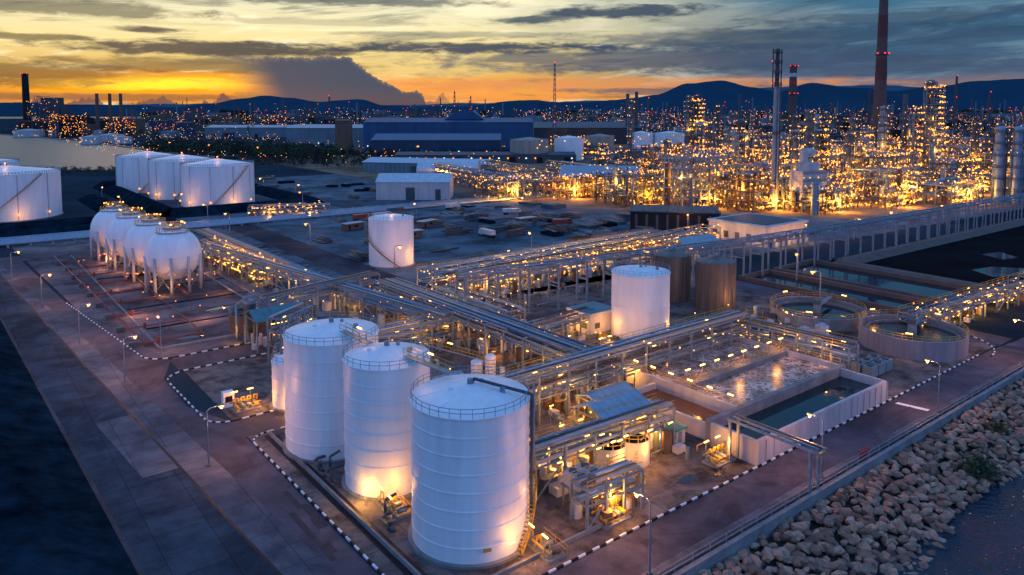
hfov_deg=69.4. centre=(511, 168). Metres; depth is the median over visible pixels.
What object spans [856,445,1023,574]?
water
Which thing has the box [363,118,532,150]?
blue warehouse
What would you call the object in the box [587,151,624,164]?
process structure
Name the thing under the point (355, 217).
truck
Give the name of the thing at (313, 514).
tar patch
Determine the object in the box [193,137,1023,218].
refinery ground
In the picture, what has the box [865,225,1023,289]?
settling pond
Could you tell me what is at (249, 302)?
filter silo
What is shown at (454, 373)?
pump shelter
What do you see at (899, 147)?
process structure
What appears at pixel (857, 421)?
tar patch
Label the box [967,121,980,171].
distillation column
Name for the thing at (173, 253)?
spherical gas tank
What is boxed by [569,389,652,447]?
pump shelter
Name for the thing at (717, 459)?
pump skid
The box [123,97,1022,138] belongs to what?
industrial skyline
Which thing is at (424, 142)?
blue warehouse
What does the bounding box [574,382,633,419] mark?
canopy
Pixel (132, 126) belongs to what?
power station
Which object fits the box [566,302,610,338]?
electrical building
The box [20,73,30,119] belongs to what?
chimney
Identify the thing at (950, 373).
tar patch
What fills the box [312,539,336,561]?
tar patch
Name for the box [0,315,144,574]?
embankment
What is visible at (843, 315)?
clarifier tank
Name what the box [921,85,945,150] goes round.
reactor tower
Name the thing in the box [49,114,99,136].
power station
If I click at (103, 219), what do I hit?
spherical gas tank
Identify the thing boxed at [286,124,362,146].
grey warehouse
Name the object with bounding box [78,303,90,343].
street lamp
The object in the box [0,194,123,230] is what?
earth dike
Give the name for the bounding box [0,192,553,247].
ground pipeline
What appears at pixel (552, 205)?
material stack
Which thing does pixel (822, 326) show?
chemical tank
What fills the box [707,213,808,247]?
control building
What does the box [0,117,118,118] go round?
sea
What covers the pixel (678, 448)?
ground piping
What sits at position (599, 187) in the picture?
process structure
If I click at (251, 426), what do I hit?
road
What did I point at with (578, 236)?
pipe stack
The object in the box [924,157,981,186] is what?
process structure
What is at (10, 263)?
street lamp
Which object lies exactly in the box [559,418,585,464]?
process tank
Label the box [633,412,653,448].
process tank
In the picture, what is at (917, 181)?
pipe rack
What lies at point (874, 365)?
blower units
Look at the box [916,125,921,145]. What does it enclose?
distillation column
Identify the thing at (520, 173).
pipe rack
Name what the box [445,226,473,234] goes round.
pipe stack
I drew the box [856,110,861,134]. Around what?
distillation column
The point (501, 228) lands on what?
pipe stack
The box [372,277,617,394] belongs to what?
pipe rack
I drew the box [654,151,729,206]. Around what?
process structure
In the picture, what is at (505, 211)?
truck
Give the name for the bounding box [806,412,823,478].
street lamp
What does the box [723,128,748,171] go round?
reactor tower
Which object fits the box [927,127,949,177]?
reactor tower
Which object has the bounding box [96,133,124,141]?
storage tank
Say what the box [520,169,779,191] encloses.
pipe rack
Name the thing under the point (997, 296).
pipe rack
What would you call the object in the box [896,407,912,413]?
tar patch
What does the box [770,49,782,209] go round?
flare stack
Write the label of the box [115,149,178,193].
storage tank
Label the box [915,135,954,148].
process structure
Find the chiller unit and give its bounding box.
[560,462,603,505]
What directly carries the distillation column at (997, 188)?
on the refinery ground at (866, 211)
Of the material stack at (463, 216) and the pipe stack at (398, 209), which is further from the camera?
the pipe stack at (398, 209)
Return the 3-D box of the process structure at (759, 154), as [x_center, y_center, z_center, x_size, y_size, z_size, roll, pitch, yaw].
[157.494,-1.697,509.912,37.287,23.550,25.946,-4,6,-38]
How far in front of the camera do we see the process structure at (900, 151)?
516.67 m
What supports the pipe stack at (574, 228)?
on the gravel yard at (470, 244)
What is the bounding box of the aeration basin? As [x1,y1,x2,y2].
[626,330,887,465]
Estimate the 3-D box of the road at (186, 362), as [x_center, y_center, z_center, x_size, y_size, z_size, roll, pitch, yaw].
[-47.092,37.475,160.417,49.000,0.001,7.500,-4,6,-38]
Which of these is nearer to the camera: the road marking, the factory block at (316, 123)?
the road marking
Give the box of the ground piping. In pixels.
[241,278,837,497]
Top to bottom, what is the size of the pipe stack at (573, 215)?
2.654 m
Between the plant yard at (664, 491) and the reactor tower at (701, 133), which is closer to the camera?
the plant yard at (664, 491)
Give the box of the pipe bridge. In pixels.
[727,414,826,494]
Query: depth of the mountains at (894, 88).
13861.50 m
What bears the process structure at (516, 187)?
on the refinery ground at (866, 211)
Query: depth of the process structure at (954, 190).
400.19 m
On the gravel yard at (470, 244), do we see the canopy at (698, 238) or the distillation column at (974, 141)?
the canopy at (698, 238)
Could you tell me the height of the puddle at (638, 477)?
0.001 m
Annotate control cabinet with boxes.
[221,389,233,407]
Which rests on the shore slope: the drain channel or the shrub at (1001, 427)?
the shrub at (1001, 427)
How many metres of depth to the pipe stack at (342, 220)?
330.18 m
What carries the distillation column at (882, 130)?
on the refinery ground at (866, 211)
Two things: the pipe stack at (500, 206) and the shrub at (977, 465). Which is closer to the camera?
the shrub at (977, 465)
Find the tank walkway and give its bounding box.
[339,323,484,374]
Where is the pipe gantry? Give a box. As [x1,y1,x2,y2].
[455,193,1023,313]
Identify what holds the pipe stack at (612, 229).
on the gravel yard at (470, 244)
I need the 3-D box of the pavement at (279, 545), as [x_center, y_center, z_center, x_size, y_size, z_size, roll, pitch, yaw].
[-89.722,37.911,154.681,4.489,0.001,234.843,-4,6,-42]
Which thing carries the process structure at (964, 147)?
on the refinery ground at (866, 211)
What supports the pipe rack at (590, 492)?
on the plant yard at (664, 491)
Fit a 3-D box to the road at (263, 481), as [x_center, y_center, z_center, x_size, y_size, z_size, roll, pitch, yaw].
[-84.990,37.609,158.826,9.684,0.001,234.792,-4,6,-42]
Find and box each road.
[0,234,247,262]
[0,261,377,574]
[170,318,401,369]
[226,223,403,284]
[230,411,284,437]
[278,206,626,235]
[465,287,739,334]
[550,337,1023,574]
[736,280,1011,345]
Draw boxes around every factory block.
[256,114,289,124]
[301,123,331,123]
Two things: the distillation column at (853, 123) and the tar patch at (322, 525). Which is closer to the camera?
the tar patch at (322, 525)
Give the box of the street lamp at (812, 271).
[810,270,820,296]
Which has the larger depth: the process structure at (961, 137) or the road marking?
the process structure at (961, 137)
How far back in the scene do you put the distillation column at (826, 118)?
498.18 m
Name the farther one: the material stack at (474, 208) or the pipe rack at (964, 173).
the pipe rack at (964, 173)
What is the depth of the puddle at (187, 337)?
162.80 m
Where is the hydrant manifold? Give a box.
[859,445,869,458]
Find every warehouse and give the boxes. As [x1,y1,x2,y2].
[205,125,291,136]
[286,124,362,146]
[362,157,498,174]
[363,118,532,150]
[371,133,501,156]
[375,173,453,199]
[394,152,575,162]
[533,122,641,143]
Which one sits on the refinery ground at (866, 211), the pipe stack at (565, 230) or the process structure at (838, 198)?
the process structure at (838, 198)
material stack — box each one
[256,175,275,179]
[262,184,278,187]
[278,180,294,183]
[289,186,305,189]
[294,191,310,194]
[326,183,338,186]
[341,183,350,186]
[348,194,358,198]
[351,181,364,185]
[354,187,366,191]
[439,211,461,218]
[440,209,463,214]
[455,207,464,212]
[461,204,475,207]
[462,205,480,209]
[462,211,482,217]
[478,217,494,223]
[505,220,531,226]
[510,221,525,225]
[518,199,528,203]
[525,199,541,205]
[540,228,563,236]
[541,203,565,208]
[546,217,561,222]
[569,233,588,240]
[574,219,604,228]
[584,228,611,236]
[595,218,617,226]
[608,217,626,224]
[631,226,661,233]
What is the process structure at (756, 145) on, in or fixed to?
on the refinery ground at (866, 211)
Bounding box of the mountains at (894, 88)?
[64,85,918,106]
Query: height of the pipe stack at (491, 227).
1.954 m
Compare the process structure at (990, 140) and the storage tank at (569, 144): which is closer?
the storage tank at (569, 144)
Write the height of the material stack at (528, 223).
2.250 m
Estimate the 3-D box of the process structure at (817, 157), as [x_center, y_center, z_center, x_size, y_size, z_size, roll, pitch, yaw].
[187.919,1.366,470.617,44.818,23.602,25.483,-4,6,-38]
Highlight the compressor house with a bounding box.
[560,165,638,195]
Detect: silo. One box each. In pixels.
[228,302,266,334]
[235,293,259,342]
[653,246,690,302]
[694,253,736,312]
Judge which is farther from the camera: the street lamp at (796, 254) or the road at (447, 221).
the road at (447, 221)
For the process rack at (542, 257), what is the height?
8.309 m
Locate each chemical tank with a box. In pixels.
[798,322,811,351]
[814,319,829,346]
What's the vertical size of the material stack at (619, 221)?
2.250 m
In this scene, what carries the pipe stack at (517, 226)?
on the gravel yard at (470, 244)
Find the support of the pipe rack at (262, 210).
on the gravel yard at (470, 244)
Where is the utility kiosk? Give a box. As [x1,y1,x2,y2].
[663,421,687,442]
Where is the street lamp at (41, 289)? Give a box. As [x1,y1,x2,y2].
[40,273,50,307]
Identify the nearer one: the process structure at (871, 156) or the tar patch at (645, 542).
the tar patch at (645, 542)
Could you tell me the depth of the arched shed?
534.28 m
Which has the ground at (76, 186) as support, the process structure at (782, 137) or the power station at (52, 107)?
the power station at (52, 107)
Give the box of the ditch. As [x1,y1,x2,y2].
[659,364,1022,574]
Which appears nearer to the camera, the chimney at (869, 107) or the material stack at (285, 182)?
the material stack at (285, 182)
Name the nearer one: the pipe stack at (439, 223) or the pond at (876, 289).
the pond at (876, 289)
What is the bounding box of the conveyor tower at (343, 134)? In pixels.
[335,119,352,154]
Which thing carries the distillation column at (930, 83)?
on the refinery ground at (866, 211)
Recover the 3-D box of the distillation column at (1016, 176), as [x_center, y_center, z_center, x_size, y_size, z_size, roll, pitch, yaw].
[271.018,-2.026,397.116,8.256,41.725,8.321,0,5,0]
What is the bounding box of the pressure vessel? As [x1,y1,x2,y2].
[471,353,504,375]
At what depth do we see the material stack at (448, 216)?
342.97 m
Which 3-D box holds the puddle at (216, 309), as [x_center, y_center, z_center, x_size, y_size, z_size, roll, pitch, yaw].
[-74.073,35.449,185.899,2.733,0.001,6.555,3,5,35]
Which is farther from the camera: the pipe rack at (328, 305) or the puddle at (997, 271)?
the puddle at (997, 271)
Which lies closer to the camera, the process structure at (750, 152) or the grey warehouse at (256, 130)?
the process structure at (750, 152)
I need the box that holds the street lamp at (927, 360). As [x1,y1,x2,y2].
[925,358,939,412]
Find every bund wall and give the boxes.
[70,255,303,349]
[263,427,602,574]
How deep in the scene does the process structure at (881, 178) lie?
435.04 m
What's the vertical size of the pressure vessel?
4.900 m
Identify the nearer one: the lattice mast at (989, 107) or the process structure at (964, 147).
the process structure at (964, 147)
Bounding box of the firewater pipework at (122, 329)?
[54,250,256,347]
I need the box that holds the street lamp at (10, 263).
[10,251,19,279]
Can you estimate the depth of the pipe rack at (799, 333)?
143.36 m
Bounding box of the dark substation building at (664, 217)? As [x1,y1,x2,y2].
[629,201,721,232]
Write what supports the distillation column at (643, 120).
on the refinery ground at (866, 211)
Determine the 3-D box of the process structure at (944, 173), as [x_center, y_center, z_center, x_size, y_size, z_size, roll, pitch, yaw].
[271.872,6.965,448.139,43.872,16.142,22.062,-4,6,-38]
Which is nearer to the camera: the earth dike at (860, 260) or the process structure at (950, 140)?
the earth dike at (860, 260)
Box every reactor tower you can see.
[636,145,654,170]
[686,122,711,162]
[688,98,704,143]
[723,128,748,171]
[785,129,805,162]
[810,114,831,166]
[853,125,874,167]
[902,105,924,165]
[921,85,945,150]
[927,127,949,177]
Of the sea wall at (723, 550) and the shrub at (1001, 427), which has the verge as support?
the sea wall at (723, 550)
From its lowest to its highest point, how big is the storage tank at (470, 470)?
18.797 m
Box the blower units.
[851,354,892,376]
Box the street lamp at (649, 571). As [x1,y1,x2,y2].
[633,490,652,574]
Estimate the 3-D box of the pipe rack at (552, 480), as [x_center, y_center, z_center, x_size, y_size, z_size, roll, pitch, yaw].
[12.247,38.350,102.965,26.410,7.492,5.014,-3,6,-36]
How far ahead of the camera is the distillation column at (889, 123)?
1222.87 m
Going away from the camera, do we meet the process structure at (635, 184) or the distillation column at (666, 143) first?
the process structure at (635, 184)
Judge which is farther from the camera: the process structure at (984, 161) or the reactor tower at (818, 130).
the process structure at (984, 161)
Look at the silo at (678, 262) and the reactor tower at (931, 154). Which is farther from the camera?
the reactor tower at (931, 154)
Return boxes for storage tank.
[0,157,19,165]
[0,163,63,222]
[13,129,44,136]
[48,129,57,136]
[80,135,101,143]
[93,130,106,135]
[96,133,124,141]
[111,135,132,143]
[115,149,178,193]
[147,152,214,199]
[179,156,255,206]
[270,348,284,412]
[282,311,378,463]
[341,334,431,505]
[365,211,414,268]
[408,365,536,569]
[510,137,548,153]
[554,136,583,160]
[586,134,613,153]
[609,260,670,341]
[632,131,653,148]
[654,131,684,145]
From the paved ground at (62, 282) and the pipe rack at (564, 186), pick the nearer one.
the paved ground at (62, 282)
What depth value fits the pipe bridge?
99.20 m
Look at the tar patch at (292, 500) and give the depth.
94.89 m
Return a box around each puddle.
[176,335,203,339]
[206,306,228,311]
[629,473,647,486]
[676,475,695,483]
[709,468,725,475]
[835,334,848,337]
[973,267,1023,276]
[982,252,1018,258]
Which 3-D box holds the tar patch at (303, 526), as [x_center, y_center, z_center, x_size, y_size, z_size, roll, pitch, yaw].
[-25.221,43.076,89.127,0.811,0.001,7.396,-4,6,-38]
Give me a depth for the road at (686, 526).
99.50 m
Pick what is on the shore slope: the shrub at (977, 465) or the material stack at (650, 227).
the shrub at (977, 465)
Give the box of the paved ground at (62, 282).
[10,238,306,357]
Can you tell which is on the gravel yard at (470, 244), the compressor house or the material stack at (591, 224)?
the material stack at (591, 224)
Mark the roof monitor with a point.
(465, 115)
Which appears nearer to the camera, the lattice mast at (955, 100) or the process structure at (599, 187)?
the process structure at (599, 187)
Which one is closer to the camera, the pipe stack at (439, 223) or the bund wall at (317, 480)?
the bund wall at (317, 480)
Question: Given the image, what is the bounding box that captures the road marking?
[895,402,929,410]
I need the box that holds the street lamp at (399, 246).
[394,245,401,272]
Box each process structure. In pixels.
[474,174,532,199]
[537,173,591,199]
[583,141,612,154]
[584,167,641,198]
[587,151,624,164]
[596,164,663,206]
[601,146,649,163]
[613,157,663,181]
[642,141,700,155]
[644,147,705,195]
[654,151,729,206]
[661,145,733,203]
[715,169,790,212]
[717,148,770,161]
[719,148,762,171]
[719,154,787,193]
[724,130,759,141]
[726,137,778,155]
[727,156,798,204]
[758,132,800,144]
[768,142,802,153]
[780,151,841,174]
[781,160,851,180]
[782,145,842,168]
[783,178,857,214]
[819,140,844,147]
[827,173,871,205]
[830,142,865,155]
[830,146,881,162]
[843,132,871,141]
[851,163,926,194]
[853,151,910,189]
[855,134,871,147]
[855,146,921,172]
[857,184,922,209]
[860,136,905,158]
[877,137,916,147]
[887,145,920,158]
[890,143,943,167]
[912,151,963,172]
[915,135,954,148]
[919,176,987,204]
[923,149,969,159]
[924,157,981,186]
[928,166,990,195]
[945,136,980,152]
[945,142,981,157]
[945,148,1010,174]
[949,135,971,141]
[969,137,994,150]
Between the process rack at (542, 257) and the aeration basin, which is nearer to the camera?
the aeration basin
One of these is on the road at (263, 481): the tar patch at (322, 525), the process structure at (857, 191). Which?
the tar patch at (322, 525)
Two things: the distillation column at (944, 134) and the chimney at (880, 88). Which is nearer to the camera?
the distillation column at (944, 134)
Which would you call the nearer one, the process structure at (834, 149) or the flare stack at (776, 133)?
the flare stack at (776, 133)
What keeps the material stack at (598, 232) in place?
on the gravel yard at (470, 244)
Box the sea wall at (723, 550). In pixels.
[654,362,1023,574]
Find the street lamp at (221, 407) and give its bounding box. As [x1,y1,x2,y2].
[206,403,223,466]
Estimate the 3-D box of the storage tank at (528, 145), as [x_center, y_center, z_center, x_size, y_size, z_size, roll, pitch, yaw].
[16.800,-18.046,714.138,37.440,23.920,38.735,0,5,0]
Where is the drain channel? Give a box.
[0,273,281,574]
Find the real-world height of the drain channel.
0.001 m
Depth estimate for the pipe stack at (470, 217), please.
337.05 m
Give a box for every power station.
[17,119,108,132]
[25,96,70,119]
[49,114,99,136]
[104,117,145,135]
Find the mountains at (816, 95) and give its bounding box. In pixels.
[0,79,1023,114]
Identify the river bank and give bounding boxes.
[0,134,161,170]
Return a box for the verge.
[641,359,1023,574]
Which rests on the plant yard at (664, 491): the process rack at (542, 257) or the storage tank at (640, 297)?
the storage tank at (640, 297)
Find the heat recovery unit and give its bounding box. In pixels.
[787,148,827,211]
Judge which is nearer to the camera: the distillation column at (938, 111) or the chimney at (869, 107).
the distillation column at (938, 111)
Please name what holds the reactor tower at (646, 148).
on the refinery ground at (866, 211)
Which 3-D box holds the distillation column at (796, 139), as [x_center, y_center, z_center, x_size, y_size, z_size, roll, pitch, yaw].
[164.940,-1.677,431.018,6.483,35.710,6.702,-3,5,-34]
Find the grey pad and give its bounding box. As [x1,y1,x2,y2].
[140,193,272,211]
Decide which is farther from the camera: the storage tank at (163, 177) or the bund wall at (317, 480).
the storage tank at (163, 177)
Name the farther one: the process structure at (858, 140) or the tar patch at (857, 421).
the process structure at (858, 140)
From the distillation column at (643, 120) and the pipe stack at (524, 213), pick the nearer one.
the pipe stack at (524, 213)
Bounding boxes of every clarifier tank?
[769,291,866,330]
[858,309,968,361]
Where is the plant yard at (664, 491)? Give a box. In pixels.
[172,272,995,574]
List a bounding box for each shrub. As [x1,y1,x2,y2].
[956,449,1005,481]
[983,416,1021,437]
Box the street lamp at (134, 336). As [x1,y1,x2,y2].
[123,335,136,382]
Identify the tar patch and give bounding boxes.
[232,435,246,445]
[244,454,253,463]
[282,491,301,509]
[288,512,317,539]
[299,503,325,524]
[310,519,328,528]
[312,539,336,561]
[323,541,336,553]
[640,536,657,546]
[845,416,871,427]
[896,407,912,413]
[936,380,947,384]
[943,370,957,376]
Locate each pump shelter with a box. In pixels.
[242,301,310,352]
[432,370,463,378]
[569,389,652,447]
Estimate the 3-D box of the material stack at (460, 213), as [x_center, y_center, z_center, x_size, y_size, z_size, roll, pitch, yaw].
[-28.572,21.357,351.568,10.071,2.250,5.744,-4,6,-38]
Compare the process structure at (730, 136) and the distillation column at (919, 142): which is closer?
the distillation column at (919, 142)
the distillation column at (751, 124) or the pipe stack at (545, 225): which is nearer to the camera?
the pipe stack at (545, 225)
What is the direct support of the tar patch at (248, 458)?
on the road at (263, 481)
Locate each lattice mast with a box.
[328,96,330,122]
[552,62,555,150]
[647,97,649,131]
[951,75,957,136]
[985,91,991,138]
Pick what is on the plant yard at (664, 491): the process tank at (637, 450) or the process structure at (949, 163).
the process tank at (637, 450)
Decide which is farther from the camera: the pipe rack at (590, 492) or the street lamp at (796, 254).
the street lamp at (796, 254)
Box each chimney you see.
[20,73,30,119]
[95,93,99,123]
[108,93,112,132]
[119,93,122,118]
[282,98,284,115]
[625,94,628,124]
[634,92,637,125]
[738,94,741,119]
[787,65,798,140]
[866,90,870,134]
[871,0,889,142]
[901,94,907,148]
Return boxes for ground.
[0,114,1023,574]
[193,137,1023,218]
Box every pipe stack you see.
[312,235,332,243]
[333,218,346,222]
[347,250,368,261]
[387,207,405,213]
[413,215,439,223]
[427,221,445,227]
[431,247,458,251]
[441,224,462,231]
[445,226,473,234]
[464,213,488,220]
[479,225,500,232]
[489,225,510,230]
[494,205,510,207]
[505,227,525,236]
[508,223,525,231]
[517,210,535,216]
[536,212,557,219]
[538,215,559,221]
[540,223,560,227]
[546,224,571,233]
[556,224,578,231]
[558,212,581,218]
[571,233,591,239]
[596,226,617,230]
[613,212,629,220]
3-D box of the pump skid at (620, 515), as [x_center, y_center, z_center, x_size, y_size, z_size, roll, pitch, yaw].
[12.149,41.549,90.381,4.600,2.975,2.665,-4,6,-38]
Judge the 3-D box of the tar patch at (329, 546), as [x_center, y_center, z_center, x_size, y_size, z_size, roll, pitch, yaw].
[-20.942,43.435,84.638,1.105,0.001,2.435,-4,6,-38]
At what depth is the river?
869.42 m
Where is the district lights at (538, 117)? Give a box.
[76,101,1020,156]
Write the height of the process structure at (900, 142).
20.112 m
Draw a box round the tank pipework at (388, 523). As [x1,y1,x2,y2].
[313,450,410,532]
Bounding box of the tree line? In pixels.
[24,118,866,175]
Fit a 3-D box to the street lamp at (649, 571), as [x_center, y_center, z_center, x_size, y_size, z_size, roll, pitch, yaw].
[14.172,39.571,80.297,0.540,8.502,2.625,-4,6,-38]
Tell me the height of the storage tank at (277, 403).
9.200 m
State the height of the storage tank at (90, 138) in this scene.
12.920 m
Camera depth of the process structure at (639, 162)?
467.27 m
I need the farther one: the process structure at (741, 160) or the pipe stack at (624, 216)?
the process structure at (741, 160)
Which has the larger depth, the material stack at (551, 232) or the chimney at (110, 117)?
the chimney at (110, 117)
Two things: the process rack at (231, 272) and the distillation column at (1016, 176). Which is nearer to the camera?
the process rack at (231, 272)
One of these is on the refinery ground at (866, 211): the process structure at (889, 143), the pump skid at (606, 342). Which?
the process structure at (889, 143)
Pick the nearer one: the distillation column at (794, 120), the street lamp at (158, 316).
the street lamp at (158, 316)
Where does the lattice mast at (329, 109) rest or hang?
on the ground at (76, 186)
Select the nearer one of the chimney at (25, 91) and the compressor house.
the compressor house
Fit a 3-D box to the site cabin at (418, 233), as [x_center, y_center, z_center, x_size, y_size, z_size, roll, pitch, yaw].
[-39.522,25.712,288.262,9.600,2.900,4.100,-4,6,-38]
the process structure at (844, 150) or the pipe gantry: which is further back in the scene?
the process structure at (844, 150)
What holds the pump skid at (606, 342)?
on the plant yard at (664, 491)
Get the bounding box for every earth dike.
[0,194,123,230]
[0,217,178,237]
[92,180,324,217]
[828,218,1023,300]
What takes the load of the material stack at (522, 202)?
on the gravel yard at (470, 244)
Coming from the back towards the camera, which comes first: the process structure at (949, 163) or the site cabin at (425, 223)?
the process structure at (949, 163)
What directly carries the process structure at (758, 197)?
on the refinery ground at (866, 211)
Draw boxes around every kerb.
[66,303,273,358]
[167,350,279,422]
[253,353,980,574]
[969,335,994,356]
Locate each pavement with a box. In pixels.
[0,264,336,574]
[0,275,277,574]
[95,415,177,477]
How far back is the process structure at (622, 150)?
681.67 m
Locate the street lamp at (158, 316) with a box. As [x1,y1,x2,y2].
[157,314,162,357]
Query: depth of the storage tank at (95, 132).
1406.70 m
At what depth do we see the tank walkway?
102.17 m
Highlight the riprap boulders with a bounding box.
[696,374,1023,574]
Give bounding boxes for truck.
[352,213,370,220]
[372,211,388,215]
[445,202,459,209]
[478,228,495,237]
[502,208,520,214]
[552,218,572,224]
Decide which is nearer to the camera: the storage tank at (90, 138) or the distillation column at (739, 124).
the distillation column at (739, 124)
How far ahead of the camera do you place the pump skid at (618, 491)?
95.45 m
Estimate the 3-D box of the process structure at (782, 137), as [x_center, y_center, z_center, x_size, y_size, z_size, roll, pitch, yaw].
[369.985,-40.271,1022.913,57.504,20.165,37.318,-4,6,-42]
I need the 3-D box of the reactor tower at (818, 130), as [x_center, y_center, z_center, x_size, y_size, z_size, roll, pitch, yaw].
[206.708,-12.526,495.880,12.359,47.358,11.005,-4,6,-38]
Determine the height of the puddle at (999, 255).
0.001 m
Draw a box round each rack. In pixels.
[198,236,287,286]
[201,243,453,342]
[248,203,329,215]
[259,270,379,328]
[266,302,312,362]
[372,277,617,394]
[374,310,452,352]
[416,227,683,297]
[431,282,524,340]
[432,162,523,195]
[477,305,750,425]
[483,160,605,196]
[486,166,784,185]
[505,255,565,278]
[511,306,597,357]
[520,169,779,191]
[529,393,675,500]
[545,160,674,189]
[560,170,936,197]
[569,452,643,529]
[603,172,1009,203]
[607,160,728,172]
[623,224,720,257]
[720,170,845,182]
[726,314,859,372]
[783,167,926,194]
[842,164,991,193]
[897,271,1023,326]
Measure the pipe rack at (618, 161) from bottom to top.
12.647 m
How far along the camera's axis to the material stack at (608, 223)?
318.99 m
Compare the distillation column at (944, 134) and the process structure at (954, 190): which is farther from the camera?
the distillation column at (944, 134)
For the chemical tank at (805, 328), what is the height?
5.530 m
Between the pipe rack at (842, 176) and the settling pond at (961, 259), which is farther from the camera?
the pipe rack at (842, 176)
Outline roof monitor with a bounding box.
[446,111,483,118]
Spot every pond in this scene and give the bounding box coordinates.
[738,259,1005,320]
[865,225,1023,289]
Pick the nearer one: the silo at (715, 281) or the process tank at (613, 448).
the process tank at (613, 448)
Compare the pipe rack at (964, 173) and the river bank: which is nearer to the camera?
the pipe rack at (964, 173)
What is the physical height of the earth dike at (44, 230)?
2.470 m
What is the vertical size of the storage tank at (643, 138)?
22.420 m
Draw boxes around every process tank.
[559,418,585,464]
[592,430,627,466]
[616,421,651,471]
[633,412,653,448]
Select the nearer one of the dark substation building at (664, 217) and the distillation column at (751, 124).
the dark substation building at (664, 217)
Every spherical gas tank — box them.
[89,201,128,260]
[105,207,146,271]
[123,213,169,282]
[144,221,203,296]
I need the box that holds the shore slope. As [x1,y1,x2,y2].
[712,381,1023,574]
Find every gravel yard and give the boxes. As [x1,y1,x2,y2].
[164,193,1023,320]
[254,174,455,203]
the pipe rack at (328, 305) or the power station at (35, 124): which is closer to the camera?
the pipe rack at (328, 305)
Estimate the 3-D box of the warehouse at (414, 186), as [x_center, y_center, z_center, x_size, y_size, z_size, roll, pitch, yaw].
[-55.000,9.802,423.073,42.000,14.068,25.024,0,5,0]
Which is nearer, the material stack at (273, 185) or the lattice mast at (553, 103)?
the material stack at (273, 185)
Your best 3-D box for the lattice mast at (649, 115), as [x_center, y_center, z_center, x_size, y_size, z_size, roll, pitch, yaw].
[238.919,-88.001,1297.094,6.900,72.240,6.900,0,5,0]
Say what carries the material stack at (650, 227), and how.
on the gravel yard at (470, 244)
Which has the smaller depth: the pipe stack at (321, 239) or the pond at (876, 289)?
the pond at (876, 289)
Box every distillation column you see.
[627,99,634,161]
[641,113,644,130]
[643,113,647,131]
[661,138,670,156]
[684,95,692,143]
[693,93,701,142]
[704,119,716,180]
[713,135,719,152]
[714,104,720,147]
[716,137,722,152]
[736,119,745,162]
[749,115,753,140]
[789,114,799,153]
[790,135,801,169]
[802,109,813,147]
[820,113,829,163]
[841,131,854,181]
[847,116,857,166]
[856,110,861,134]
[876,105,888,150]
[886,105,891,138]
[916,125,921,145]
[921,80,937,148]
[935,91,942,149]
[940,100,946,150]
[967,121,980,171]
[980,132,989,171]
[989,125,1009,202]
[1005,125,1012,151]
[1007,125,1023,203]
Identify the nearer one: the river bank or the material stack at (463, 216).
the material stack at (463, 216)
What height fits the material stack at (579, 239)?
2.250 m
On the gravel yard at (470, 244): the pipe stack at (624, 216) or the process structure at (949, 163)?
the pipe stack at (624, 216)
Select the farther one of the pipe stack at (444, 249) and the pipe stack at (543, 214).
the pipe stack at (543, 214)
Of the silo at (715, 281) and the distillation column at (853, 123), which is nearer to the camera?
the silo at (715, 281)
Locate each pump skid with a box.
[229,387,261,414]
[377,486,411,522]
[526,523,567,564]
[591,489,631,530]
[599,335,614,345]
[601,475,636,503]
[702,435,735,468]
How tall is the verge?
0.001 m
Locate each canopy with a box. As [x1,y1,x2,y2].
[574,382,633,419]
[663,233,719,262]
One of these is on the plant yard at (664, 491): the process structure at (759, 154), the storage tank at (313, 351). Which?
the storage tank at (313, 351)
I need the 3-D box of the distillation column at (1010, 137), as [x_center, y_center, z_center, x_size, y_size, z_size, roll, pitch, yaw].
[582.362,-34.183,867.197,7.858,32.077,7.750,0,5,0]
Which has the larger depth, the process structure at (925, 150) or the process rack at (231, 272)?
the process structure at (925, 150)
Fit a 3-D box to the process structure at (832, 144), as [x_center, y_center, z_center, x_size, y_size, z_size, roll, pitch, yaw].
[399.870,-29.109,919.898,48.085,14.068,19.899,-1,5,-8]
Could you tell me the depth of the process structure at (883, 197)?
384.47 m
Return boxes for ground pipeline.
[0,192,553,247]
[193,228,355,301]
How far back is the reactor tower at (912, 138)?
605.23 m
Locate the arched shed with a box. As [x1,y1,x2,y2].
[416,160,480,179]
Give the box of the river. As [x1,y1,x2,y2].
[0,135,145,168]
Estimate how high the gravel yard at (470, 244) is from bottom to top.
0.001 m
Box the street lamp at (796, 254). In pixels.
[795,252,797,279]
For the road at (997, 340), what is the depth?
186.63 m
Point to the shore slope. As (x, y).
(814, 525)
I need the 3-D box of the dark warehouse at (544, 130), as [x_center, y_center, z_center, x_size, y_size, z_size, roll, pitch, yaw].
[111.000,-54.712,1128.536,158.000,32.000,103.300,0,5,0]
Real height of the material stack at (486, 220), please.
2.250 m
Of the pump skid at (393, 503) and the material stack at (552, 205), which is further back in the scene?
the material stack at (552, 205)
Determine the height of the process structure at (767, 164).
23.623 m
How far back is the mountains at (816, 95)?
8623.76 m
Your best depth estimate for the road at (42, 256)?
254.57 m
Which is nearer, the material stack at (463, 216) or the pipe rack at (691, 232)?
the pipe rack at (691, 232)
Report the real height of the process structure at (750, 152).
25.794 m
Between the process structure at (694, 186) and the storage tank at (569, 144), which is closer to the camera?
the process structure at (694, 186)
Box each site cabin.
[340,221,364,230]
[414,229,422,237]
[416,218,437,228]
[516,216,536,223]
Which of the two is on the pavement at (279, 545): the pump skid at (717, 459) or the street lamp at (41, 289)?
the street lamp at (41, 289)
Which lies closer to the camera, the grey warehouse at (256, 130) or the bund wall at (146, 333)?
the bund wall at (146, 333)

